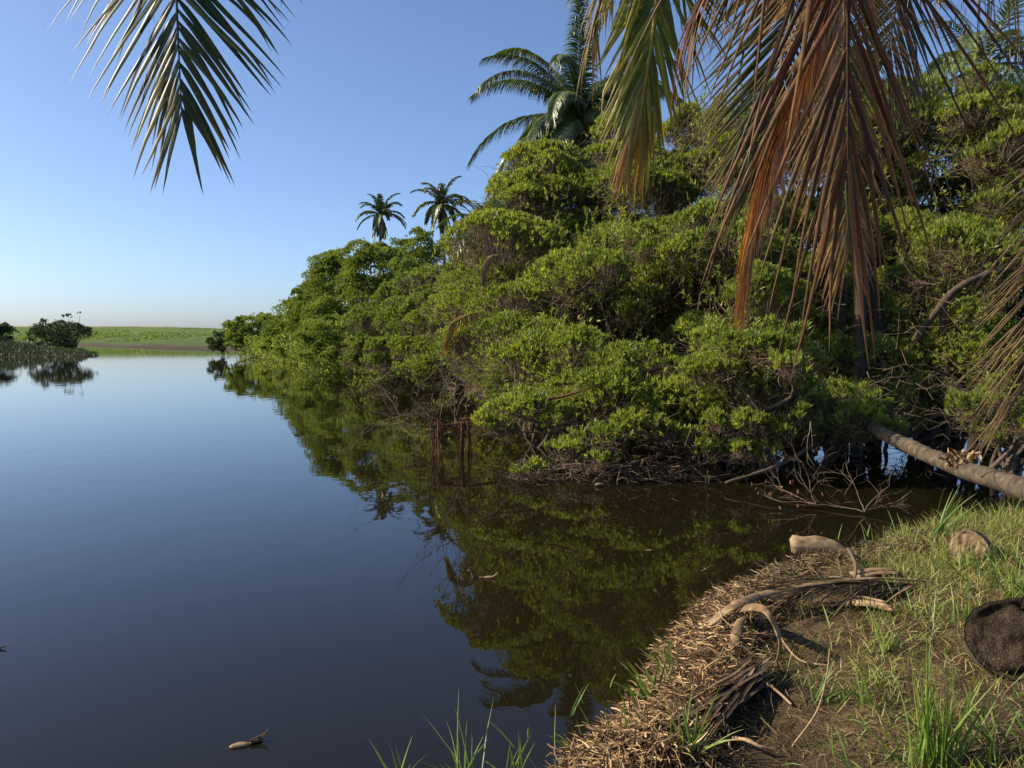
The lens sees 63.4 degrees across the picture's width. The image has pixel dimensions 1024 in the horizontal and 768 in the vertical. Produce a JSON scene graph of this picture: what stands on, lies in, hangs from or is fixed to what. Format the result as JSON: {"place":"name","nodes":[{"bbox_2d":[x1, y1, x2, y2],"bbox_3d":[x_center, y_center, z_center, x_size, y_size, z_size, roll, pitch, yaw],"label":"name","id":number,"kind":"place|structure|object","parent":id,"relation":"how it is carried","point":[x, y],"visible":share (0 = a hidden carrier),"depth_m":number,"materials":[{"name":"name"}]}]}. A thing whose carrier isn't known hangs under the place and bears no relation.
{"place":"outdoors","nodes":[
{"label":"outdoors","id":0,"kind":"place"},
{"bbox_2d":[0,344,1023,767],"bbox_3d":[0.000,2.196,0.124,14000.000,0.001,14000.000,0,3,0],"label":"water","id":1,"kind":"structure","parent":0,"point":[208,558],"depth_m":8.24,"materials":[{"name":"blue liquid"}]},
{"bbox_2d":[23,311,96,347],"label":"bush","id":2,"kind":"object","parent":1,"relation":"in","point":[63,328],"visible":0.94,"depth_m":110.46,"materials":[{"name":"green plant"}]},
{"bbox_2d":[205,331,231,354],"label":"shrub","id":3,"kind":"object","parent":1,"relation":"in","point":[216,344],"visible":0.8,"depth_m":99.03,"materials":[{"name":"green plant"}]},
{"bbox_2d":[229,728,268,748],"bbox_3d":[-1.422,1.923,4.479,0.208,0.078,0.047,-1,4,-23],"label":"floating husk","id":4,"kind":"object","parent":1,"relation":"on","point":[257,739],"visible":1,"depth_m":4.47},
{"bbox_2d":[357,355,399,381],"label":"dead branch","id":5,"kind":"object","parent":1,"relation":"on","point":[384,371],"visible":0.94,"depth_m":39.99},
{"bbox_2d":[332,303,517,456],"bbox_3d":[-1.737,-0.060,15.520,3.872,2.971,2.152,0,3,8],"label":"dead shrub","id":6,"kind":"object","parent":1,"relation":"on","point":[438,425],"visible":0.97,"depth_m":15.43,"materials":[{"name":"wood"}]},
{"bbox_2d":[442,311,482,354],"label":"palm frond","id":7,"kind":"object","parent":6,"relation":"attached to","point":[452,326],"visible":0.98,"depth_m":15.44,"materials":[{"name":"brown plant"}]},
{"bbox_2d":[422,693,492,767],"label":"grass tuft","id":8,"kind":"object","parent":1,"relation":"in","point":[457,760],"visible":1,"depth_m":3.76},
{"bbox_2d":[483,736,531,767],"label":"grass tuft","id":9,"kind":"object","parent":1,"relation":"in","point":[517,761],"visible":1,"depth_m":3.79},
{"bbox_2d":[412,307,612,447],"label":"mangrove tree","id":10,"kind":"object","parent":1,"relation":"on","point":[526,346],"visible":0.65,"depth_m":15.62,"materials":[{"name":"green plant"}]},
{"bbox_2d":[466,312,832,481],"bbox_3d":[2.349,0.260,14.059,6.197,2.977,4.276,0,3,0],"label":"mangrove tree","id":11,"kind":"object","parent":1,"relation":"on","point":[653,399],"visible":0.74,"depth_m":13.30,"materials":[{"name":"green plant"}]},
{"bbox_2d":[537,366,661,401],"bbox_3d":[1.404,0.004,13.498,2.127,0.575,0.098,0,3,-6],"label":"bough","id":12,"kind":"object","parent":11,"relation":"attached to","point":[641,372],"visible":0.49,"depth_m":13.44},
{"bbox_2d":[609,425,713,472],"bbox_3d":[2.496,1.039,13.479,2.276,0.654,0.126,-2,4,-32],"label":"bough","id":13,"kind":"object","parent":11,"relation":"attached to","point":[660,455],"visible":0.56,"depth_m":13.36,"materials":[{"name":"brown plant"}]},
{"bbox_2d":[451,357,884,487],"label":"undergrowth","id":14,"kind":"object","parent":1,"relation":"on","point":[624,471],"visible":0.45,"depth_m":13.08,"materials":[{"name":"brown plant"}]},
{"bbox_2d":[651,446,730,478],"bbox_3d":[3.208,1.070,13.186,2.595,0.912,0.162,-1,3,-21],"label":"bough","id":15,"kind":"object","parent":1,"relation":"on","point":[680,471],"visible":0.22,"depth_m":12.94,"materials":[{"name":"brown plant"}]},
{"bbox_2d":[674,312,836,480],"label":"mangrove tree","id":16,"kind":"object","parent":1,"relation":"in","point":[757,381],"visible":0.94,"depth_m":12.27,"materials":[{"name":"green plant"}]},
{"bbox_2d":[725,433,825,483],"bbox_3d":[4.110,1.044,12.396,2.337,0.734,0.250,-2,4,-32],"label":"bough","id":17,"kind":"object","parent":16,"relation":"attached to","point":[798,454],"visible":0.8,"depth_m":12.17,"materials":[{"name":"brown plant"}]},
{"bbox_2d":[751,456,822,509],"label":"withered leaves","id":18,"kind":"object","parent":1,"relation":"on","point":[755,488],"visible":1,"depth_m":10.47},
{"bbox_2d":[755,433,835,503],"bbox_3d":[3.696,1.067,10.875,1.111,0.983,0.853,1,4,24],"label":"dead branch","id":19,"kind":"object","parent":1,"relation":"on","point":[810,491],"visible":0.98,"depth_m":10.65,"materials":[{"name":"wood"}]},
{"bbox_2d":[742,375,913,473],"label":"mangrove tree","id":20,"kind":"object","parent":1,"relation":"in","point":[839,426],"visible":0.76,"depth_m":12.85,"materials":[{"name":"green plant"}]},
{"bbox_2d":[790,457,911,512],"bbox_3d":[4.295,1.249,10.426,1.360,0.684,1.179,-1,3,-12],"label":"dead branch","id":21,"kind":"object","parent":1,"relation":"on","point":[863,510],"visible":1,"depth_m":10.31,"materials":[{"name":"wood"}]},
{"bbox_2d":[739,295,1019,461],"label":"undergrowth","id":22,"kind":"object","parent":1,"relation":"on","point":[940,385],"visible":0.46,"depth_m":14.80,"materials":[{"name":"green plant"}]},
{"bbox_2d":[922,371,1023,495],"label":"mangrove tree","id":23,"kind":"object","parent":1,"relation":"in","point":[1009,431],"visible":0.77,"depth_m":11.49,"materials":[{"name":"green plant"}]},
{"bbox_2d":[0,326,1023,767],"bbox_3d":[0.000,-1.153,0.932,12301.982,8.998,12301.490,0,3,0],"label":"ground","id":24,"kind":"structure","parent":0,"point":[760,758],"depth_m":4.28,"materials":[{"name":"soil"}]},
{"bbox_2d":[0,321,18,341],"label":"bush","id":25,"kind":"object","parent":24,"relation":"on","point":[6,327],"visible":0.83,"depth_m":108.72,"materials":[{"name":"green plant"}]},
{"bbox_2d":[0,338,98,356],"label":"reeds","id":26,"kind":"object","parent":24,"relation":"on","point":[11,347],"visible":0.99,"depth_m":96.32,"materials":[{"name":"green plant"}]},
{"bbox_2d":[8,328,277,341],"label":"ground cover","id":27,"kind":"object","parent":24,"relation":"on","point":[147,337],"visible":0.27,"depth_m":258.37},
{"bbox_2d":[222,312,281,353],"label":"mangrove tree","id":28,"kind":"object","parent":24,"relation":"on","point":[239,327],"visible":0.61,"depth_m":93.44,"materials":[{"name":"green plant"}]},
{"bbox_2d":[255,298,291,355],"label":"mangrove tree","id":29,"kind":"object","parent":24,"relation":"on","point":[276,325],"visible":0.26,"depth_m":78.27,"materials":[{"name":"green plant"}]},
{"bbox_2d":[272,278,344,359],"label":"mangrove tree","id":30,"kind":"object","parent":24,"relation":"on","point":[291,320],"visible":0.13,"depth_m":68.66,"materials":[{"name":"green plant"}]},
{"bbox_2d":[287,311,375,371],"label":"mangrove tree","id":31,"kind":"object","parent":24,"relation":"on","point":[315,345],"visible":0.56,"depth_m":52.11,"materials":[{"name":"green plant"}]},
{"bbox_2d":[289,246,376,357],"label":"mangrove tree","id":32,"kind":"object","parent":24,"relation":"on","point":[324,271],"visible":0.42,"depth_m":62.93,"materials":[{"name":"green plant"}]},
{"bbox_2d":[333,232,408,328],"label":"mangrove tree","id":33,"kind":"object","parent":24,"relation":"on","point":[382,253],"visible":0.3,"depth_m":59.31,"materials":[{"name":"green plant"}]},
{"bbox_2d":[333,306,409,378],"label":"mangrove tree","id":34,"kind":"object","parent":24,"relation":"on","point":[365,330],"visible":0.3,"depth_m":43.68,"materials":[{"name":"green plant"}]},
{"bbox_2d":[354,193,406,275],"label":"palm tree","id":35,"kind":"object","parent":24,"relation":"on","point":[379,228],"visible":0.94,"depth_m":84.82,"materials":[{"name":"green plant"}]},
{"bbox_2d":[369,738,424,767],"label":"grass tuft","id":36,"kind":"object","parent":24,"relation":"on","point":[385,766],"visible":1,"depth_m":3.79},
{"bbox_2d":[361,263,444,379],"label":"mangrove tree","id":37,"kind":"object","parent":24,"relation":"on","point":[401,297],"visible":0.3,"depth_m":41.88,"materials":[{"name":"green plant"}]},
{"bbox_2d":[385,225,450,305],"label":"mangrove tree","id":38,"kind":"object","parent":24,"relation":"on","point":[420,253],"visible":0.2,"depth_m":51.93,"materials":[{"name":"green plant"}]},
{"bbox_2d":[374,289,472,395],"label":"mangrove tree","id":39,"kind":"object","parent":24,"relation":"on","point":[401,345],"visible":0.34,"depth_m":30.75,"materials":[{"name":"green plant"}]},
{"bbox_2d":[409,176,474,263],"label":"palm tree","id":40,"kind":"object","parent":24,"relation":"on","point":[436,210],"visible":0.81,"depth_m":66.98,"materials":[{"name":"green plant"}]},
{"bbox_2d":[427,235,475,372],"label":"mangrove tree","id":41,"kind":"object","parent":24,"relation":"on","point":[454,273],"visible":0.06,"depth_m":35.31,"materials":[{"name":"green plant"}]},
{"bbox_2d":[413,191,493,405],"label":"mangrove tree","id":42,"kind":"object","parent":24,"relation":"on","point":[446,304],"visible":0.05,"depth_m":25.55,"materials":[{"name":"green plant"}]},
{"bbox_2d":[235,284,705,424],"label":"undergrowth","id":43,"kind":"object","parent":24,"relation":"on","point":[264,353],"visible":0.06,"depth_m":70.94,"materials":[{"name":"green plant"}]},
{"bbox_2d":[434,177,532,263],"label":"tree","id":44,"kind":"object","parent":24,"relation":"on","point":[498,204],"visible":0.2,"depth_m":22.08,"materials":[{"name":"green plant"}]},
{"bbox_2d":[425,207,576,425],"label":"mangrove tree","id":45,"kind":"object","parent":24,"relation":"on","point":[500,226],"visible":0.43,"depth_m":19.33,"materials":[{"name":"green plant"}]},
{"bbox_2d":[480,254,508,289],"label":"palm frond","id":46,"kind":"object","parent":45,"relation":"hanging from","point":[487,264],"visible":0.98,"depth_m":18.73,"materials":[{"name":"beige plant"}]},
{"bbox_2d":[443,131,606,369],"bbox_3d":[0.572,-2.975,23.699,5.524,8.457,7.465,-1,4,-25],"label":"mangrove tree","id":47,"kind":"object","parent":24,"relation":"on","point":[547,161],"visible":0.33,"depth_m":22.06,"materials":[{"name":"green plant"}]},
{"bbox_2d":[48,0,1023,466],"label":"palm tree","id":48,"kind":"object","parent":24,"relation":"on","point":[812,68],"visible":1,"depth_m":3.51,"materials":[{"name":"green plant"}]},
{"bbox_2d":[490,684,636,767],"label":"grass","id":49,"kind":"structure","parent":24,"relation":"on","point":[558,741],"depth_m":4.16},
{"bbox_2d":[466,0,683,212],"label":"palm tree","id":50,"kind":"object","parent":24,"relation":"on","point":[565,116],"visible":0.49,"depth_m":34.15,"materials":[{"name":"green plant"}]},
{"bbox_2d":[491,205,705,436],"bbox_3d":[1.903,-1.226,18.666,4.982,5.516,6.464,0,3,0],"label":"mangrove tree","id":51,"kind":"object","parent":24,"relation":"on","point":[567,276],"visible":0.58,"depth_m":17.41,"materials":[{"name":"green plant"}]},
{"bbox_2d":[588,699,629,744],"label":"grass tuft","id":52,"kind":"object","parent":24,"relation":"on","point":[626,723],"visible":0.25,"depth_m":3.93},
{"bbox_2d":[535,111,711,348],"bbox_3d":[3.196,-3.205,23.831,6.071,8.948,9.447,1,3,14],"label":"mangrove tree","id":53,"kind":"object","parent":24,"relation":"on","point":[600,189],"visible":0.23,"depth_m":21.13,"materials":[{"name":"green plant"}]},
{"bbox_2d":[606,641,681,701],"bbox_3d":[0.720,1.601,4.533,0.439,0.357,0.293,0,3,5],"label":"grass tuft","id":54,"kind":"object","parent":24,"relation":"on","point":[637,682],"visible":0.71,"depth_m":4.50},
{"bbox_2d":[543,568,786,767],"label":"straw","id":55,"kind":"object","parent":24,"relation":"on","point":[651,723],"visible":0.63,"depth_m":4.30,"materials":[{"name":"plant"}]},
{"bbox_2d":[632,634,687,671],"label":"grass tuft","id":56,"kind":"object","parent":55,"relation":"on","point":[656,661],"visible":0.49,"depth_m":4.91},
{"bbox_2d":[647,653,772,758],"bbox_3d":[0.962,1.585,4.120,0.395,0.284,1.343,2,4,36],"label":"dead leaf bundle","id":57,"kind":"object","parent":55,"relation":"on","point":[732,697],"visible":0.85,"depth_m":4.12,"materials":[{"name":"plant"}]},
{"bbox_2d":[698,574,928,633],"bbox_3d":[2.081,1.469,5.568,1.868,0.259,0.700,-1,3,-12],"label":"dead frond","id":58,"kind":"object","parent":55,"relation":"on","point":[835,585],"visible":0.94,"depth_m":5.63,"materials":[{"name":"plant"}]},
{"bbox_2d":[829,548,857,608],"bbox_3d":[2.487,1.402,6.182,0.182,0.086,1.519,2,4,26],"label":"crooked stick","id":59,"kind":"object","parent":58,"relation":"on","point":[848,604],"visible":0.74,"depth_m":6.07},
{"bbox_2d":[662,682,742,763],"bbox_3d":[0.806,1.490,3.629,0.244,0.371,0.404,-1,3,-21],"label":"grass tuft","id":60,"kind":"object","parent":24,"relation":"on","point":[696,736],"visible":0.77,"depth_m":3.62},
{"bbox_2d":[592,195,826,438],"bbox_3d":[4.231,-1.152,17.081,5.144,5.538,6.474,0,3,0],"label":"mangrove tree","id":61,"kind":"object","parent":24,"relation":"on","point":[696,217],"visible":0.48,"depth_m":16.45,"materials":[{"name":"green plant"}]},
{"bbox_2d":[625,77,822,403],"bbox_3d":[5.123,-3.262,21.841,5.431,9.196,8.623,0,3,0],"label":"mangrove tree","id":62,"kind":"object","parent":24,"relation":"on","point":[702,162],"visible":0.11,"depth_m":20.27,"materials":[{"name":"green plant"}]},
{"bbox_2d":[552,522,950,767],"bbox_3d":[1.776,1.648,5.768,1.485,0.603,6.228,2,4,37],"label":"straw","id":63,"kind":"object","parent":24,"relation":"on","point":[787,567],"visible":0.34,"depth_m":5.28,"materials":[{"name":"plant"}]},
{"bbox_2d":[728,617,751,660],"bbox_3d":[1.367,1.515,4.978,0.082,0.138,0.546,1,4,23],"label":"curled sheath","id":64,"kind":"object","parent":63,"relation":"on","point":[738,623],"visible":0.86,"depth_m":4.91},
{"bbox_2d":[730,736,773,750],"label":"twig","id":65,"kind":"object","parent":24,"relation":"on","point":[749,741],"visible":0.98,"depth_m":3.70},
{"bbox_2d":[729,603,781,672],"bbox_3d":[1.440,1.435,4.942,0.119,0.336,0.722,0,3,-1],"label":"arched leaf stalk","id":66,"kind":"object","parent":24,"relation":"on","point":[761,608],"visible":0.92,"depth_m":4.70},
{"bbox_2d":[759,680,791,704],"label":"twig","id":67,"kind":"object","parent":24,"relation":"on","point":[772,687],"visible":0.83,"depth_m":4.24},
{"bbox_2d":[781,637,826,665],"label":"twig","id":68,"kind":"object","parent":24,"relation":"on","point":[790,651],"visible":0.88,"depth_m":4.67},
{"bbox_2d":[792,648,829,746],"bbox_3d":[1.376,1.440,3.792,0.201,0.439,0.029,-1,3,-17],"label":"twig","id":69,"kind":"object","parent":24,"relation":"on","point":[805,728],"visible":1,"depth_m":3.79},
{"bbox_2d":[760,376,861,453],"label":"mangrove tree","id":70,"kind":"object","parent":24,"relation":"on","point":[843,394],"visible":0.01,"depth_m":14.90,"materials":[{"name":"green plant"}]},
{"bbox_2d":[613,500,1023,767],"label":"grass","id":71,"kind":"structure","parent":24,"relation":"on","point":[991,531],"depth_m":5.28,"materials":[{"name":"plant"}]},
{"bbox_2d":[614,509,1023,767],"bbox_3d":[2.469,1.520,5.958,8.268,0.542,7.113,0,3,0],"label":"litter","id":72,"kind":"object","parent":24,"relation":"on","point":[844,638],"visible":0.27,"depth_m":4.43,"materials":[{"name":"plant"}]},
{"bbox_2d":[720,244,922,438],"bbox_3d":[6.348,-0.695,17.691,4.484,4.527,5.621,2,4,29],"label":"mangrove tree","id":73,"kind":"object","parent":24,"relation":"on","point":[820,337],"visible":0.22,"depth_m":16.07,"materials":[{"name":"green plant"}]},
{"bbox_2d":[789,535,860,558],"bbox_3d":[2.612,1.381,6.909,0.575,0.220,0.084,0,3,6],"label":"frond base","id":74,"kind":"object","parent":24,"relation":"on","point":[798,544],"visible":0.59,"depth_m":6.90,"materials":[{"name":"plant"}]},
{"bbox_2d":[821,204,848,449],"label":"bare tree","id":75,"kind":"object","parent":24,"relation":"on","point":[841,315],"visible":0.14,"depth_m":16.25,"materials":[{"name":"brown plant"}]},
{"bbox_2d":[806,658,864,710],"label":"grass tuft","id":76,"kind":"object","parent":24,"relation":"on","point":[832,694],"visible":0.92,"depth_m":4.16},
{"bbox_2d":[831,668,872,708],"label":"grass tuft","id":77,"kind":"object","parent":24,"relation":"on","point":[861,696],"visible":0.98,"depth_m":4.02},
{"bbox_2d":[849,250,866,456],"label":"bare tree","id":78,"kind":"object","parent":24,"relation":"on","point":[859,339],"visible":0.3,"depth_m":15.32,"materials":[{"name":"brown plant"}]},
{"bbox_2d":[739,48,988,357],"bbox_3d":[8.135,-3.508,21.549,5.942,9.669,8.345,0,3,0],"label":"mangrove tree","id":79,"kind":"object","parent":24,"relation":"on","point":[887,225],"visible":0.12,"depth_m":18.88,"materials":[{"name":"green plant"}]},
{"bbox_2d":[844,596,894,611],"bbox_3d":[2.357,1.455,5.479,0.102,0.071,0.370,-3,4,-43],"label":"leaf slab","id":80,"kind":"object","parent":24,"relation":"on","point":[880,604],"depth_m":5.46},
{"bbox_2d":[857,228,887,448],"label":"bare tree","id":81,"kind":"object","parent":24,"relation":"on","point":[878,324],"visible":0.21,"depth_m":16.35,"materials":[{"name":"brown plant"}]},
{"bbox_2d":[849,567,900,577],"bbox_3d":[2.708,1.416,6.188,0.354,0.062,0.159,0,3,-4],"label":"leaf slab","id":82,"kind":"object","parent":24,"relation":"on","point":[875,571],"depth_m":6.18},
{"bbox_2d":[864,600,901,655],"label":"grass tuft","id":83,"kind":"object","parent":24,"relation":"on","point":[885,644],"visible":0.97,"depth_m":4.68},
{"bbox_2d":[824,716,964,767],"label":"grass","id":84,"kind":"structure","parent":24,"relation":"on","point":[843,745],"depth_m":3.54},
{"bbox_2d":[835,514,954,556],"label":"grass","id":85,"kind":"structure","parent":24,"relation":"on","point":[890,530],"depth_m":7.58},
{"bbox_2d":[822,361,969,451],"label":"mangrove tree","id":86,"kind":"object","parent":24,"relation":"on","point":[903,386],"visible":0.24,"depth_m":15.31,"materials":[{"name":"green plant"}]},
{"bbox_2d":[788,562,1009,641],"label":"grass","id":87,"kind":"structure","parent":24,"relation":"on","point":[934,611],"depth_m":5.34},
{"bbox_2d":[811,44,1023,410],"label":"mangrove tree","id":88,"kind":"object","parent":24,"relation":"on","point":[984,102],"visible":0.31,"depth_m":17.99,"materials":[{"name":"green plant"}]},
{"bbox_2d":[812,317,1023,446],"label":"mangrove tree","id":89,"kind":"object","parent":24,"relation":"on","point":[918,366],"visible":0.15,"depth_m":15.68,"materials":[{"name":"green plant"}]},
{"bbox_2d":[911,281,934,444],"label":"bare tree","id":90,"kind":"object","parent":24,"relation":"on","point":[930,431],"visible":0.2,"depth_m":17.12,"materials":[{"name":"brown plant"}]},
{"bbox_2d":[827,405,1023,500],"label":"fallen palm trunk","id":91,"kind":"object","parent":24,"relation":"on","point":[1008,483],"visible":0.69,"depth_m":9.74,"materials":[{"name":"wood"}]},
{"bbox_2d":[938,448,981,467],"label":"leaf litter","id":92,"kind":"object","parent":91,"relation":"on","point":[959,455],"visible":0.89,"depth_m":9.68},
{"bbox_2d":[852,214,1023,448],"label":"mangrove tree","id":93,"kind":"object","parent":24,"relation":"on","point":[955,230],"visible":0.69,"depth_m":15.58,"materials":[{"name":"green plant"}]},
{"bbox_2d":[900,266,1020,385],"bbox_3d":[10.078,-0.503,17.868,2.108,3.705,6.802,2,4,36],"label":"dead limb","id":94,"kind":"object","parent":93,"relation":"attached to","point":[939,310],"visible":0.69,"depth_m":15.28,"materials":[{"name":"wood"}]},
{"bbox_2d":[894,626,996,767],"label":"grass tuft","id":95,"kind":"object","parent":24,"relation":"on","point":[924,741],"visible":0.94,"depth_m":3.44,"materials":[{"name":"plant"}]},
{"bbox_2d":[871,670,1023,767],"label":"grass","id":96,"kind":"structure","parent":24,"relation":"on","point":[986,727],"depth_m":3.52,"materials":[{"name":"plant"}]},
{"bbox_2d":[950,282,963,437],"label":"bare tree","id":97,"kind":"object","parent":24,"relation":"on","point":[953,433],"visible":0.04,"depth_m":18.04,"materials":[{"name":"brown plant"}]},
{"bbox_2d":[895,0,1023,162],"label":"palm tree","id":98,"kind":"object","parent":24,"relation":"on","point":[998,36],"visible":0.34,"depth_m":25.93,"materials":[{"name":"green plant"}]},
{"bbox_2d":[915,644,1004,767],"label":"grass tuft","id":99,"kind":"object","parent":24,"relation":"on","point":[944,738],"visible":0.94,"depth_m":3.40,"materials":[{"name":"plant"}]},
{"bbox_2d":[931,484,991,537],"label":"grass tuft","id":100,"kind":"object","parent":24,"relation":"on","point":[941,525],"visible":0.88,"depth_m":7.54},
{"bbox_2d":[901,80,1023,427],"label":"mangrove tree","id":101,"kind":"object","parent":24,"relation":"on","point":[954,184],"visible":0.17,"depth_m":18.71,"materials":[{"name":"green plant"}]},
{"bbox_2d":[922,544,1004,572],"bbox_3d":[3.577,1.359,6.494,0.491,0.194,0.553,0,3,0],"label":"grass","id":102,"kind":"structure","parent":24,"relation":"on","point":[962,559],"depth_m":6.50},
{"bbox_2d":[947,579,981,622],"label":"grass tuft","id":103,"kind":"object","parent":24,"relation":"on","point":[966,612],"visible":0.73,"depth_m":5.07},
{"bbox_2d":[949,529,992,562],"bbox_3d":[3.751,1.333,6.782,0.297,0.328,0.353,2,4,35],"label":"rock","id":104,"kind":"object","parent":24,"relation":"on","point":[961,538],"visible":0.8,"depth_m":6.67,"materials":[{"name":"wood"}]},
{"bbox_2d":[927,525,1023,583],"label":"grass","id":105,"kind":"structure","parent":24,"relation":"on","point":[989,553],"depth_m":6.38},
{"bbox_2d":[931,550,1023,597],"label":"grass","id":106,"kind":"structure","parent":24,"relation":"on","point":[1015,586],"depth_m":5.52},
{"bbox_2d":[937,492,1023,525],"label":"grass","id":107,"kind":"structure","parent":24,"relation":"on","point":[1000,511],"depth_m":8.21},
{"bbox_2d":[964,596,1023,683],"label":"cut log","id":108,"kind":"object","parent":24,"relation":"on","point":[994,630],"visible":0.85,"depth_m":4.29,"materials":[{"name":"wood"}]},
{"bbox_2d":[980,281,1012,441],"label":"bare tree","id":109,"kind":"object","parent":24,"relation":"on","point":[1002,311],"visible":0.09,"depth_m":17.66,"materials":[{"name":"brown plant"}]},
{"bbox_2d":[0,0,1023,332],"label":"sky","id":110,"kind":"structure","parent":0,"point":[373,96],"materials":[{"name":"blue"}]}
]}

